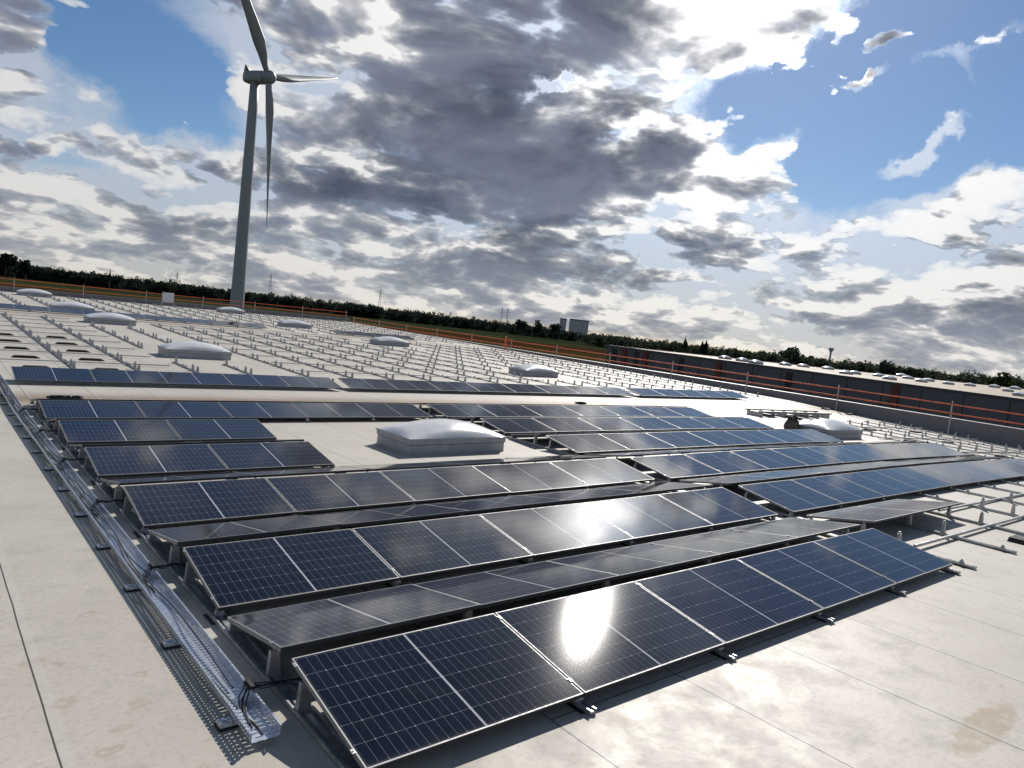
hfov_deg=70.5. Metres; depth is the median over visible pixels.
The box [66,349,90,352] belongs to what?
mat stack
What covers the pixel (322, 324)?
mounting rail
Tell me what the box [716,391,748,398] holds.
solar module
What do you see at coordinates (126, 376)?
solar module
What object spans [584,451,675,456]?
solar module
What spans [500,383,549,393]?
solar module
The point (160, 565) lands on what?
solar cable
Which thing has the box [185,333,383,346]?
cross rail
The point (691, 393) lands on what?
solar module
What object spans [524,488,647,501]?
solar module
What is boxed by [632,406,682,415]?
solar module
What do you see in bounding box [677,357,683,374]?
door
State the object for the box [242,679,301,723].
solar cable
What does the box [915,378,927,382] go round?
skylight
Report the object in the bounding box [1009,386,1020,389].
skylight
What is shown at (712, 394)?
solar module
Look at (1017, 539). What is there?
mat stack
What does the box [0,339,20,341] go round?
mat stack
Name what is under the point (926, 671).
roof
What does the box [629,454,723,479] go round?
solar module
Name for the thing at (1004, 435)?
parapet wall
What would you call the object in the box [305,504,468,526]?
solar module
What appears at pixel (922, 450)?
solar module
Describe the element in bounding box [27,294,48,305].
mounting rail
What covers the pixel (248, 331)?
cross rail
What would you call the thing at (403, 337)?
solar module
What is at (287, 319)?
mounting rail
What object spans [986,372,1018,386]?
tree
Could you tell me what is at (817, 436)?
solar module
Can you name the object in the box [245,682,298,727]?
solar cable
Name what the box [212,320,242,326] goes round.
solar module
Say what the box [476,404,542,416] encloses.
solar module
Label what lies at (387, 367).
cross rail
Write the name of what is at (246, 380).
solar module
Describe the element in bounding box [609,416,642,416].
solar module
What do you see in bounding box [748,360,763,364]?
skylight
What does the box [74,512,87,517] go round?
tray foot
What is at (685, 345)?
tree
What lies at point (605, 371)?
mounting rail
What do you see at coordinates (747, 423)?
solar module
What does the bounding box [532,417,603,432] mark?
solar module
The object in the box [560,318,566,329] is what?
industrial hall
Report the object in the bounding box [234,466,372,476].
solar module
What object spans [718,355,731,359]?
skylight
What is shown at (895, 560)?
solar module
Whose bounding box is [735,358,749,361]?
skylight
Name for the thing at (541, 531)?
solar module
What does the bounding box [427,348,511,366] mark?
mounting rail
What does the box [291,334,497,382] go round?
mounting rail
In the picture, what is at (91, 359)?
mat stack
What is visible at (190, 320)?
solar module
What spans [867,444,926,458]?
solar module
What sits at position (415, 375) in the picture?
cross rail
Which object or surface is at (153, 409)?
solar module
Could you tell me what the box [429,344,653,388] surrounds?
mounting rail
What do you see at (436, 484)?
solar module
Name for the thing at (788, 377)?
door
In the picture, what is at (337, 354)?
cross rail
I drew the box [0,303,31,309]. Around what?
solar module
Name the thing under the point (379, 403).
solar module
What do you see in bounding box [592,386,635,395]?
solar module
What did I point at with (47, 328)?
cross rail
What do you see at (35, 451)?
tray foot
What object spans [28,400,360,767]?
mounting rail
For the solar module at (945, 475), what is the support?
on the mounting rail at (969, 492)
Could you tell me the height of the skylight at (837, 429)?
0.601 m
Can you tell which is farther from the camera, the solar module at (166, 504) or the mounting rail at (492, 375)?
the mounting rail at (492, 375)
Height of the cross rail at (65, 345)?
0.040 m
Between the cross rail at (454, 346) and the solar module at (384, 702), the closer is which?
the solar module at (384, 702)
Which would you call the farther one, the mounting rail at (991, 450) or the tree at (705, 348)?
the tree at (705, 348)
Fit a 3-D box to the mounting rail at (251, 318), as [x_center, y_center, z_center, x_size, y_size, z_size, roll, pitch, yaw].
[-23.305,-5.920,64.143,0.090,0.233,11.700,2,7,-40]
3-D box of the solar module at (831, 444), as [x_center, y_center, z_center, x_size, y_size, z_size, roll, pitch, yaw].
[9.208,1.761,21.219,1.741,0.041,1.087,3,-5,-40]
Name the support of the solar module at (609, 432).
on the mounting rail at (942, 531)
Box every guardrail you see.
[0,278,347,321]
[353,318,1023,433]
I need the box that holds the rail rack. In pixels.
[745,408,831,418]
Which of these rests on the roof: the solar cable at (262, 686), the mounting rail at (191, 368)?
the mounting rail at (191, 368)
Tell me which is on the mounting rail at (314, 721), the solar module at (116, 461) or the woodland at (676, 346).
the solar module at (116, 461)
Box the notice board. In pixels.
[162,292,173,304]
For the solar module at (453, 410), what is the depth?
20.36 m
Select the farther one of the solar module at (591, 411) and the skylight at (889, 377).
the skylight at (889, 377)
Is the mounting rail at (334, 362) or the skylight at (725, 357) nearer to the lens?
the mounting rail at (334, 362)
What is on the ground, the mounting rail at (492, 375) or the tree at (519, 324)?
the tree at (519, 324)
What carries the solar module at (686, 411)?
on the mounting rail at (1017, 483)
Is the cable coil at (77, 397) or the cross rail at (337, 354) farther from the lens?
the cross rail at (337, 354)
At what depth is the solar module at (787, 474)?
14.78 m
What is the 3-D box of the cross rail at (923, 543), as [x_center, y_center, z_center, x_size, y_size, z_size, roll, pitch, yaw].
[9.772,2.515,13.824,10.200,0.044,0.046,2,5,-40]
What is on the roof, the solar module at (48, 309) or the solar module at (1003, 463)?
the solar module at (48, 309)
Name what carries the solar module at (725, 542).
on the mounting rail at (821, 617)
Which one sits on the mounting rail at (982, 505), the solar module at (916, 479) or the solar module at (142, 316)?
the solar module at (916, 479)
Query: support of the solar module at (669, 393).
on the roof
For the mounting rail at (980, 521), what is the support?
on the roof
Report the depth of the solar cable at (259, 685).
4.82 m
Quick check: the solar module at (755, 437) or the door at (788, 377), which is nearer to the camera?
the solar module at (755, 437)
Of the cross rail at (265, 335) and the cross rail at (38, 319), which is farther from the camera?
the cross rail at (265, 335)
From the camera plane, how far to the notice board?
70.58 m
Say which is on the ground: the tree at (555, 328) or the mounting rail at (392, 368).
the tree at (555, 328)
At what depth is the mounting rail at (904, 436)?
27.96 m
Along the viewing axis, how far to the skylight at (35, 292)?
59.69 m
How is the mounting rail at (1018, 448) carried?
on the roof
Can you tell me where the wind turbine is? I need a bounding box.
[230,0,336,307]
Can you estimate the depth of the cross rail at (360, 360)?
34.06 m
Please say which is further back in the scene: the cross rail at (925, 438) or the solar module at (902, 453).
the cross rail at (925, 438)
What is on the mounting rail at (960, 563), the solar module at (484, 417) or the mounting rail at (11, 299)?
the solar module at (484, 417)
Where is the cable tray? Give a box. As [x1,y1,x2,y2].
[0,374,281,742]
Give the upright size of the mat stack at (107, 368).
0.064 m
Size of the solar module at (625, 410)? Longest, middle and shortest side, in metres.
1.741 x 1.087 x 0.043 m
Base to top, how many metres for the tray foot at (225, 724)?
0.049 m
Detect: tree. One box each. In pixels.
[0,252,19,277]
[17,259,32,279]
[106,268,111,289]
[514,319,527,332]
[532,320,542,336]
[549,323,561,338]
[682,337,687,352]
[699,341,703,354]
[704,340,707,354]
[778,346,805,364]
[875,360,898,374]
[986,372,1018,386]
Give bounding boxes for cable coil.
[46,395,72,398]
[64,395,83,398]
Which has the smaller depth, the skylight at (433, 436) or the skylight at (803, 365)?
the skylight at (433, 436)
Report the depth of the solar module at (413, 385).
25.36 m
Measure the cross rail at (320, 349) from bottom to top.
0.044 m
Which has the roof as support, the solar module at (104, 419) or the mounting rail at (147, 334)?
the mounting rail at (147, 334)
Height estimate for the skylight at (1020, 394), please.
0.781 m
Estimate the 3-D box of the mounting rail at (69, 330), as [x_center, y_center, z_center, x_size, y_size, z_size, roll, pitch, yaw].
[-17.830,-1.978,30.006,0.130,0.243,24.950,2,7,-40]
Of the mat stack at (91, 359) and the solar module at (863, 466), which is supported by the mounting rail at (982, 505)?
the solar module at (863, 466)
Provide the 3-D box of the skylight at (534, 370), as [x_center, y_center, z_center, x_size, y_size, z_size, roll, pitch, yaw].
[1.159,-0.756,38.129,2.420,0.601,1.360,2,7,-40]
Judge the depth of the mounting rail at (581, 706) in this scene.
6.19 m
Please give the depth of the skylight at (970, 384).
180.32 m
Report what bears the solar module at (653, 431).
on the mounting rail at (982, 505)
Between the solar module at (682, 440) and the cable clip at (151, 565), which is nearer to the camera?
the cable clip at (151, 565)
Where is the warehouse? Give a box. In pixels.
[605,345,1023,428]
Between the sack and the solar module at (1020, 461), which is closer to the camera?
the solar module at (1020, 461)
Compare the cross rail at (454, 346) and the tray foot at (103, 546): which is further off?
the cross rail at (454, 346)
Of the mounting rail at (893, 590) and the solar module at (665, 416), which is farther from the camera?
the solar module at (665, 416)
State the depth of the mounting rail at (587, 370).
46.53 m
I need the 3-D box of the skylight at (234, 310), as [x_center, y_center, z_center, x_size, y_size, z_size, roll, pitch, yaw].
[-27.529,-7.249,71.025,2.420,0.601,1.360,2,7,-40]
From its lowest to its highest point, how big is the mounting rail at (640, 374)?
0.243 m
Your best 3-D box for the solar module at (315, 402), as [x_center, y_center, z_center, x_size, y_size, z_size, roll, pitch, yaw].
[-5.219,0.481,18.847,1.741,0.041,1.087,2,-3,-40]
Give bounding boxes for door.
[610,348,616,364]
[632,351,638,367]
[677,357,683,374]
[783,372,792,391]
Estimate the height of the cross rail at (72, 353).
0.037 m
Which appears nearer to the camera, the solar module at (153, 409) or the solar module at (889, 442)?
the solar module at (153, 409)
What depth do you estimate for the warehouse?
114.58 m
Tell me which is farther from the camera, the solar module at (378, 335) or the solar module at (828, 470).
the solar module at (378, 335)
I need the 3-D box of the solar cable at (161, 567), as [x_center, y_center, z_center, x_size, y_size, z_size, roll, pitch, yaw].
[-3.001,1.754,6.962,0.327,0.076,1.197,10,6,33]
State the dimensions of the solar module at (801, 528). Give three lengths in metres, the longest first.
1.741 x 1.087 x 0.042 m
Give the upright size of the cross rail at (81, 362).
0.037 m
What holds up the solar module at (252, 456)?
on the mounting rail at (581, 706)
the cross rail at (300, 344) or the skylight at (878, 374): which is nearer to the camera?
the cross rail at (300, 344)
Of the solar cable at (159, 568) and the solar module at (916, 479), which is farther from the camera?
the solar module at (916, 479)
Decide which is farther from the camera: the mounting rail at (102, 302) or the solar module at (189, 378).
the mounting rail at (102, 302)
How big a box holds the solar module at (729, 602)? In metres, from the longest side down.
1.741 x 1.087 x 0.042 m
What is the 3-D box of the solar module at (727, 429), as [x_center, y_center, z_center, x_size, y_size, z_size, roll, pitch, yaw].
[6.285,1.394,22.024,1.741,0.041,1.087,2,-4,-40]
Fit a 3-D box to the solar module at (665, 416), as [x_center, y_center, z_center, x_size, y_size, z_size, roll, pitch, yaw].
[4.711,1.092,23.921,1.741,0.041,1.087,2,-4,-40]
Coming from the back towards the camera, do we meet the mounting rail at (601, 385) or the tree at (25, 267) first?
the tree at (25, 267)
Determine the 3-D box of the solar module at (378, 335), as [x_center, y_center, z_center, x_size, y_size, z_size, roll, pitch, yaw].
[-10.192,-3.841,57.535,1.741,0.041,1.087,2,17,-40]
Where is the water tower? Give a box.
[829,348,833,359]
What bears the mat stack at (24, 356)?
on the roof
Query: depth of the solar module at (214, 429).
13.71 m
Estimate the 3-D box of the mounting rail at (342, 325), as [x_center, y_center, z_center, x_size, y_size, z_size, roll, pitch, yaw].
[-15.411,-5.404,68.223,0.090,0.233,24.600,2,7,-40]
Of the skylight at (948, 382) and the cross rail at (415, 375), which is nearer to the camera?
the cross rail at (415, 375)
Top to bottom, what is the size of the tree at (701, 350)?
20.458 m
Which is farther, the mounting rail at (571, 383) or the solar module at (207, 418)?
the mounting rail at (571, 383)
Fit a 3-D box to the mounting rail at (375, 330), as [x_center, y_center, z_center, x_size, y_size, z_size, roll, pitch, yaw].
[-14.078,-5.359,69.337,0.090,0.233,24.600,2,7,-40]
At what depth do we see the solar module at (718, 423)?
24.07 m
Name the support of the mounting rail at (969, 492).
on the roof
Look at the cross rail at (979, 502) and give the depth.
14.74 m
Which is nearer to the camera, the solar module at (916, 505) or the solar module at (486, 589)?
the solar module at (486, 589)
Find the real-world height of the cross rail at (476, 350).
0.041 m
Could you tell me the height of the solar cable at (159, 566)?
0.079 m
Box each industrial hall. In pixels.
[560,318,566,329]
[568,319,588,340]
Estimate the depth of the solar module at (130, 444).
11.33 m
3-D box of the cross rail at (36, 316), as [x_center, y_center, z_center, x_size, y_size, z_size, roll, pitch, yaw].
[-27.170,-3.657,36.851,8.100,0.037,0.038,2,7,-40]
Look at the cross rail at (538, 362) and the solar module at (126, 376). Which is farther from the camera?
the cross rail at (538, 362)
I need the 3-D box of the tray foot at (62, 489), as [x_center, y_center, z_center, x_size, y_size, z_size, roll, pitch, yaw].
[-5.753,1.350,9.344,0.167,0.049,0.096,2,6,-40]
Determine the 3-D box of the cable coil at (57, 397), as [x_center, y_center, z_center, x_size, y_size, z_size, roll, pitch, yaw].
[-10.210,0.304,16.369,0.530,0.076,0.254,2,7,-40]
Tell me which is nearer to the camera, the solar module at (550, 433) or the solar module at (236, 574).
the solar module at (236, 574)
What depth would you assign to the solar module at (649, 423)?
21.82 m
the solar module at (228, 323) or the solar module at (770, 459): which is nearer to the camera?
the solar module at (770, 459)
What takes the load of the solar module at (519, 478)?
on the mounting rail at (821, 617)
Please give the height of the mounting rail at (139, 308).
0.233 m
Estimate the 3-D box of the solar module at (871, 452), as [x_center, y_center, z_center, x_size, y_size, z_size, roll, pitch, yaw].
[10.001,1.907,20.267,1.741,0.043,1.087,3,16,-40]
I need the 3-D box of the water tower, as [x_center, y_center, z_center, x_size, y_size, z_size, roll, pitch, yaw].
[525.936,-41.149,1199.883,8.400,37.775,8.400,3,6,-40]
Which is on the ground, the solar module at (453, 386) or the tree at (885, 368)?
the tree at (885, 368)
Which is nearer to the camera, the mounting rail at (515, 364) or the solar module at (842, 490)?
the solar module at (842, 490)
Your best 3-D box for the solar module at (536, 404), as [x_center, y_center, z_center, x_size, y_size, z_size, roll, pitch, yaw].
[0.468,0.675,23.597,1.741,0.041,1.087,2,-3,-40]
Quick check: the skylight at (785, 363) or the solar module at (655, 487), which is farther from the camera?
the skylight at (785, 363)
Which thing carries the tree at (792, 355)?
on the ground
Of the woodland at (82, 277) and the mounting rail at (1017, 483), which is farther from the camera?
the woodland at (82, 277)
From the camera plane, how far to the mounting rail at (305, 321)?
66.06 m
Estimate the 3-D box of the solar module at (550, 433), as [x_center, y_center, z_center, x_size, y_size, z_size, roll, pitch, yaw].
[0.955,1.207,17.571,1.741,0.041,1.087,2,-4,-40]
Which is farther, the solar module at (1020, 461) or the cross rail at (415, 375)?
the cross rail at (415, 375)
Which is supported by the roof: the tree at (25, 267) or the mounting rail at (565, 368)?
the mounting rail at (565, 368)
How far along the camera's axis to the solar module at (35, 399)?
15.14 m
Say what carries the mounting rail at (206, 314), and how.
on the roof
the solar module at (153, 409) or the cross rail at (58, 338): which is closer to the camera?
the solar module at (153, 409)
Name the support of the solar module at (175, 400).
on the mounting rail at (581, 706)
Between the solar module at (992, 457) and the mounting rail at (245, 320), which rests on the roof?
the mounting rail at (245, 320)
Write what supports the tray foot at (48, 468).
on the roof
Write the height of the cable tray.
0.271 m
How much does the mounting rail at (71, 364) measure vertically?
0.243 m
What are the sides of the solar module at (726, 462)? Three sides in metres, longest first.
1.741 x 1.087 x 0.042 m
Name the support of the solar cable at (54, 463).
in the cable tray
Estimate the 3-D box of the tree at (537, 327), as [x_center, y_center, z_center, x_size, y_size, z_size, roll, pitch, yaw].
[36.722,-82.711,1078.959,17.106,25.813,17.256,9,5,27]
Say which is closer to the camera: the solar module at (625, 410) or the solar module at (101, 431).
the solar module at (101, 431)
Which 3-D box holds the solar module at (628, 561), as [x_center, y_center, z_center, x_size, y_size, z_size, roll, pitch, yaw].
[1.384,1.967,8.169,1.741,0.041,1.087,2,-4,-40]
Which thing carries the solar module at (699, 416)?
on the mounting rail at (982, 485)
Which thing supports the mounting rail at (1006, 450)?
on the roof
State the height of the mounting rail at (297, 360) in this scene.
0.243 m
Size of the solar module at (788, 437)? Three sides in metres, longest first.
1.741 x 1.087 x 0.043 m
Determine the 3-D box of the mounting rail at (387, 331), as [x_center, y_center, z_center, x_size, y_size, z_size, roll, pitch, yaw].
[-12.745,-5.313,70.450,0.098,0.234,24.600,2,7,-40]
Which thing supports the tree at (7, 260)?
on the ground
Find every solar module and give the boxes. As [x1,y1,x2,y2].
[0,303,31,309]
[11,366,95,382]
[30,398,131,400]
[31,306,66,312]
[38,400,145,419]
[47,418,162,420]
[58,420,180,443]
[64,308,97,314]
[70,442,202,446]
[84,444,227,477]
[89,369,167,384]
[97,311,129,316]
[101,472,259,484]
[123,478,295,527]
[128,313,160,319]
[130,399,214,401]
[135,401,232,417]
[148,515,342,544]
[158,316,189,322]
[159,372,231,385]
[163,417,253,419]
[166,419,276,440]
[183,529,399,610]
[184,439,303,443]
[186,318,216,324]
[207,441,334,470]
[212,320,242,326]
[212,400,287,402]
[218,402,307,418]
[222,374,289,387]
[227,584,479,651]
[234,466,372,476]
[238,322,266,327]
[266,471,414,513]
[279,376,342,388]
[287,401,351,402]
[291,403,373,417]
[291,613,583,767]
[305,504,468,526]
[331,330,355,334]
[338,378,398,389]
[341,462,464,470]
[351,331,376,336]
[352,402,407,403]
[352,514,532,579]
[355,403,432,417]
[372,333,393,336]
[379,466,510,502]
[384,379,440,390]
[390,334,414,339]
[408,403,471,404]
[413,561,618,608]
[424,495,567,512]
[427,381,479,391]
[427,404,496,417]
[434,458,541,465]
[451,417,526,418]
[465,382,515,392]
[471,403,516,404]
[473,462,588,493]
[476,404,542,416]
[479,503,633,557]
[480,418,556,433]
[495,581,724,696]
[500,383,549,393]
[510,433,592,434]
[511,455,605,460]
[517,404,556,404]
[522,405,583,416]
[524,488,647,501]
[527,417,563,417]
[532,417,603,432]
[533,384,579,394]
[545,434,629,453]
[548,543,720,578]
[549,458,654,486]
[561,405,619,416]
[565,386,608,394]
[570,431,638,433]
[577,417,644,431]
[578,494,713,540]
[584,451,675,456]
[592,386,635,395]
[594,405,627,405]
[600,406,652,416]
[600,433,676,450]
[600,482,712,493]
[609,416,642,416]
[609,431,680,432]
[619,417,681,430]
[625,388,665,396]
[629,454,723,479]
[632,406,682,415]
[634,559,823,645]
[639,449,721,453]
[646,416,684,416]
[646,431,717,448]
[649,388,688,396]
[649,529,798,556]
[651,430,717,431]
[656,417,715,429]
[658,487,777,526]
[664,407,710,415]
[672,389,709,397]
[679,475,780,484]
[683,451,768,474]
[685,416,714,416]
[686,430,754,446]
[690,417,745,428]
[694,390,729,397]
[695,447,762,450]
[705,429,750,430]
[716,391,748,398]
[720,417,773,428]
[725,430,787,444]
[728,518,859,539]
[730,449,808,469]
[736,541,896,610]
[738,446,797,448]
[738,471,824,478]
[738,480,843,513]
[751,429,780,429]
[757,430,816,443]
[762,444,829,446]
[771,447,843,466]
[782,467,863,473]
[788,430,843,442]
[791,475,885,504]
[806,446,874,463]
[806,506,921,522]
[808,443,858,445]
[813,528,952,584]
[823,464,896,469]
[836,471,921,497]
[837,444,901,460]
[840,442,884,443]
[857,461,925,466]
[858,499,960,512]
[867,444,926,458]
[872,442,907,443]
[872,467,953,491]
[888,441,928,442]
[889,460,951,463]
[893,443,948,457]
[907,464,980,486]
[913,458,974,461]
[914,443,968,456]
[935,462,1004,481]
[945,457,995,459]
[961,460,1023,478]
[968,456,1013,458]
[983,459,1023,474]
[1004,458,1023,465]
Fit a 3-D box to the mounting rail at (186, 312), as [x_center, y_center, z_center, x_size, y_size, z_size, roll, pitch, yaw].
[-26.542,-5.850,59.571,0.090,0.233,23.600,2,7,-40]
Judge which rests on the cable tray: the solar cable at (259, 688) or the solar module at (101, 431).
the solar cable at (259, 688)
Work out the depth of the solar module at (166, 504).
8.75 m
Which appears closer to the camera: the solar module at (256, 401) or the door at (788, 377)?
the solar module at (256, 401)
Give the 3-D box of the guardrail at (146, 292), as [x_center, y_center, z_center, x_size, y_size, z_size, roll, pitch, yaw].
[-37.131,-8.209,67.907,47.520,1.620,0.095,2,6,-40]
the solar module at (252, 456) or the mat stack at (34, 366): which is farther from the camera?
the mat stack at (34, 366)
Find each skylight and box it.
[16,289,52,297]
[49,301,94,310]
[83,312,136,325]
[157,341,232,359]
[216,307,245,314]
[277,320,311,328]
[369,336,409,346]
[376,419,506,454]
[508,364,558,377]
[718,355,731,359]
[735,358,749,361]
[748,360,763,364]
[779,362,791,365]
[797,364,809,367]
[799,419,863,438]
[822,366,834,369]
[839,370,853,374]
[851,370,861,374]
[873,373,884,376]
[882,375,897,380]
[902,376,913,379]
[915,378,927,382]
[942,381,954,384]
[964,383,975,386]
[989,384,999,387]
[1002,388,1013,391]
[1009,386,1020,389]
[1012,391,1023,396]
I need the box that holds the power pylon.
[267,274,273,296]
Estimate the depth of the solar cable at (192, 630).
6.19 m
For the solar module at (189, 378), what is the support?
on the roof
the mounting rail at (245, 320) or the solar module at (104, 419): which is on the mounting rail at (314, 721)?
the solar module at (104, 419)
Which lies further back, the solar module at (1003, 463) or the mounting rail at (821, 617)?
the solar module at (1003, 463)
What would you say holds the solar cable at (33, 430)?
in the cable tray
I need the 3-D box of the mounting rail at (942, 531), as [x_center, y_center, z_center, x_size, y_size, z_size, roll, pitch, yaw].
[2.851,1.533,16.657,0.130,0.254,15.020,2,6,-40]
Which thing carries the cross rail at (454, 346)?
on the mounting rail at (640, 374)
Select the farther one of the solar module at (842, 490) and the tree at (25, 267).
the tree at (25, 267)
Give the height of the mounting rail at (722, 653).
0.254 m
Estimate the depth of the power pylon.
999.33 m
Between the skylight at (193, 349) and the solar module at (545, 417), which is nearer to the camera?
the solar module at (545, 417)
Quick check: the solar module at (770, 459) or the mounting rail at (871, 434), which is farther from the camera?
the mounting rail at (871, 434)
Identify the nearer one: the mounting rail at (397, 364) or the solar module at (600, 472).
the solar module at (600, 472)
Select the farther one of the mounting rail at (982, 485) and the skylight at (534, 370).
the skylight at (534, 370)
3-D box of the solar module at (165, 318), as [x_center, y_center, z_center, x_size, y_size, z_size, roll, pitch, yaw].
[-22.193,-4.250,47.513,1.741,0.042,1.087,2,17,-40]
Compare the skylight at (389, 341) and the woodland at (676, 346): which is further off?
the woodland at (676, 346)
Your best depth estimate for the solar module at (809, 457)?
18.00 m
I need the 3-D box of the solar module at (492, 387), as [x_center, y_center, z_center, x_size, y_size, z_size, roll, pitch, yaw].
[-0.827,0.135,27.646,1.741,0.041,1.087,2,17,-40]
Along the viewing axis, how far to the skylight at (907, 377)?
177.21 m
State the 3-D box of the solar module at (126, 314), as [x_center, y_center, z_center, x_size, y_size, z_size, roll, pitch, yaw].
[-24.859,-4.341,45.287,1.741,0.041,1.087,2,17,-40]
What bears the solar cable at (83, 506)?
in the cable tray
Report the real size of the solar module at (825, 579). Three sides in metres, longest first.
1.741 x 1.087 x 0.041 m
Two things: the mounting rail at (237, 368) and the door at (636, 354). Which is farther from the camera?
the door at (636, 354)
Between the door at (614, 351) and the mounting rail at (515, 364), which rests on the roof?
the mounting rail at (515, 364)
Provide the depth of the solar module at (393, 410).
18.95 m
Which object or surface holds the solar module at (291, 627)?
on the mounting rail at (314, 721)
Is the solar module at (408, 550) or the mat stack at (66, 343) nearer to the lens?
the solar module at (408, 550)
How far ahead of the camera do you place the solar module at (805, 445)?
19.77 m
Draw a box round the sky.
[0,0,1023,379]
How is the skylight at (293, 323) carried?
on the roof
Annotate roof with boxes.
[0,291,1023,767]
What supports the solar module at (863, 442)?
on the mounting rail at (1017, 483)
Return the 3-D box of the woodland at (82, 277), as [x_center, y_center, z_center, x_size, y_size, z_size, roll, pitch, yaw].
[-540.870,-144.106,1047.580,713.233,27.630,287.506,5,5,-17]
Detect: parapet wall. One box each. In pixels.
[0,286,349,321]
[404,331,1023,448]
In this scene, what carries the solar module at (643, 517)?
on the mounting rail at (821, 617)
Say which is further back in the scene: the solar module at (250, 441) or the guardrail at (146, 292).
the guardrail at (146, 292)
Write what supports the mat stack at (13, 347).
on the roof
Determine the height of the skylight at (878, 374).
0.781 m
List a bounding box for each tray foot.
[32,450,44,453]
[44,467,56,470]
[57,487,68,491]
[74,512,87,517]
[96,543,114,549]
[123,584,144,592]
[161,638,186,649]
[214,716,245,732]
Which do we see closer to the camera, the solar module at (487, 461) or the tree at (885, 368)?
the solar module at (487, 461)
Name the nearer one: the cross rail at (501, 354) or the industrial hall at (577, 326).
the cross rail at (501, 354)
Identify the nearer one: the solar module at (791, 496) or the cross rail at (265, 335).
the solar module at (791, 496)
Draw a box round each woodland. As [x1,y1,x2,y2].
[0,263,384,318]
[341,301,621,342]
[582,333,1023,388]
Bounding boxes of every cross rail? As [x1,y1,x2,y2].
[0,313,69,318]
[0,325,96,331]
[0,335,119,342]
[0,342,134,349]
[0,349,150,356]
[0,358,169,365]
[1,317,77,322]
[1,330,107,336]
[4,321,86,326]
[162,325,344,338]
[174,329,365,342]
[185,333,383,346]
[196,337,407,351]
[216,343,423,355]
[229,348,454,361]
[250,355,474,366]
[271,362,511,373]
[296,370,543,380]
[410,343,507,350]
[430,347,521,353]
[451,351,546,357]
[468,355,568,361]
[488,359,587,365]
[546,366,619,370]
[559,371,646,375]
[572,376,680,381]
[610,383,714,387]
[855,426,922,428]
[878,437,978,439]
[913,515,1023,546]
[937,493,1023,511]
[959,451,1023,452]
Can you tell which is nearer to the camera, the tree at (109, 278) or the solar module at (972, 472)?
the solar module at (972, 472)
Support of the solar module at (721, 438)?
on the mounting rail at (969, 492)
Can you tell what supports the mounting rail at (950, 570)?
on the roof
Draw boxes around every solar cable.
[0,378,98,510]
[0,379,150,575]
[0,381,60,469]
[0,382,233,687]
[0,383,98,514]
[1,389,237,708]
[2,389,145,588]
[143,563,185,589]
[144,564,184,592]
[145,563,185,584]
[146,564,185,587]
[238,677,300,729]
[241,679,289,734]
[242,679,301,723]
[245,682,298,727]
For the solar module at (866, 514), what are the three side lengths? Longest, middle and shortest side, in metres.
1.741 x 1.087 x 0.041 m
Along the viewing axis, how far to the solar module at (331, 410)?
17.84 m
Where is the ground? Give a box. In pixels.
[0,276,606,362]
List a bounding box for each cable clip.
[148,562,156,568]
[243,678,256,689]
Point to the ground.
(574, 345)
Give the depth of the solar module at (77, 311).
44.06 m
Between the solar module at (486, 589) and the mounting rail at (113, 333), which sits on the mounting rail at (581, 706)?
the solar module at (486, 589)
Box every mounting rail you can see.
[0,292,30,310]
[2,312,75,367]
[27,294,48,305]
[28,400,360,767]
[41,314,140,370]
[67,295,119,312]
[89,298,146,314]
[90,322,142,347]
[111,300,185,322]
[127,324,171,342]
[133,301,212,324]
[151,323,333,380]
[154,303,238,326]
[172,357,199,372]
[173,305,250,322]
[181,326,352,377]
[181,441,596,714]
[193,307,294,331]
[210,328,395,379]
[222,359,253,374]
[226,312,273,323]
[238,330,431,380]
[247,312,336,330]
[265,313,355,331]
[265,332,465,381]
[280,315,374,332]
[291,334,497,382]
[295,316,416,340]
[300,441,736,660]
[312,318,434,341]
[318,335,528,383]
[326,320,452,343]
[342,320,468,344]
[381,345,559,385]
[403,347,500,368]
[412,342,630,387]
[419,404,976,568]
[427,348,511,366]
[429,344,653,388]
[441,345,672,388]
[460,346,692,389]
[482,348,748,397]
[496,349,765,397]
[499,494,834,622]
[507,462,906,594]
[557,380,582,385]
[567,458,960,574]
[581,381,633,392]
[622,451,1016,553]
[668,449,1023,534]
[704,429,1021,493]
[707,447,1019,515]
[745,445,1023,504]
[807,443,1023,485]
[809,419,1015,458]
[810,419,998,459]
[833,442,1023,479]
[848,420,1023,454]
[849,420,1023,457]
[863,421,1020,451]
[881,421,1023,450]
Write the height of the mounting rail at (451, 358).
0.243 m
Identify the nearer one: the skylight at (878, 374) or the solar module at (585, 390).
the solar module at (585, 390)
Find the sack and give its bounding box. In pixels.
[783,415,802,428]
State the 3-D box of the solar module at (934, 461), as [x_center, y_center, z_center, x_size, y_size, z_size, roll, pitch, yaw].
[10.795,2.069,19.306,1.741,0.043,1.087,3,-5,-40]
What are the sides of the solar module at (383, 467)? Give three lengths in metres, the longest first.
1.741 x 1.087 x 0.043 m
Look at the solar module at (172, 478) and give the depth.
9.59 m
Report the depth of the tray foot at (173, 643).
5.46 m
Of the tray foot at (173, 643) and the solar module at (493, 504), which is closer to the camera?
the tray foot at (173, 643)
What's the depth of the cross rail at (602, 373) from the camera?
44.79 m
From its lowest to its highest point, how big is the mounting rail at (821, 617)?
0.243 m
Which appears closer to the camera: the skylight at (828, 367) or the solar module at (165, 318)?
the solar module at (165, 318)
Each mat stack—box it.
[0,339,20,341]
[4,346,29,349]
[11,355,39,358]
[21,365,50,367]
[47,336,66,338]
[55,342,77,344]
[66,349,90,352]
[79,358,103,360]
[94,368,118,369]
[1007,534,1023,544]
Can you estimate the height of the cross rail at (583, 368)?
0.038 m
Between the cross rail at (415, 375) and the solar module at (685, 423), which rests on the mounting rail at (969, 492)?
the solar module at (685, 423)

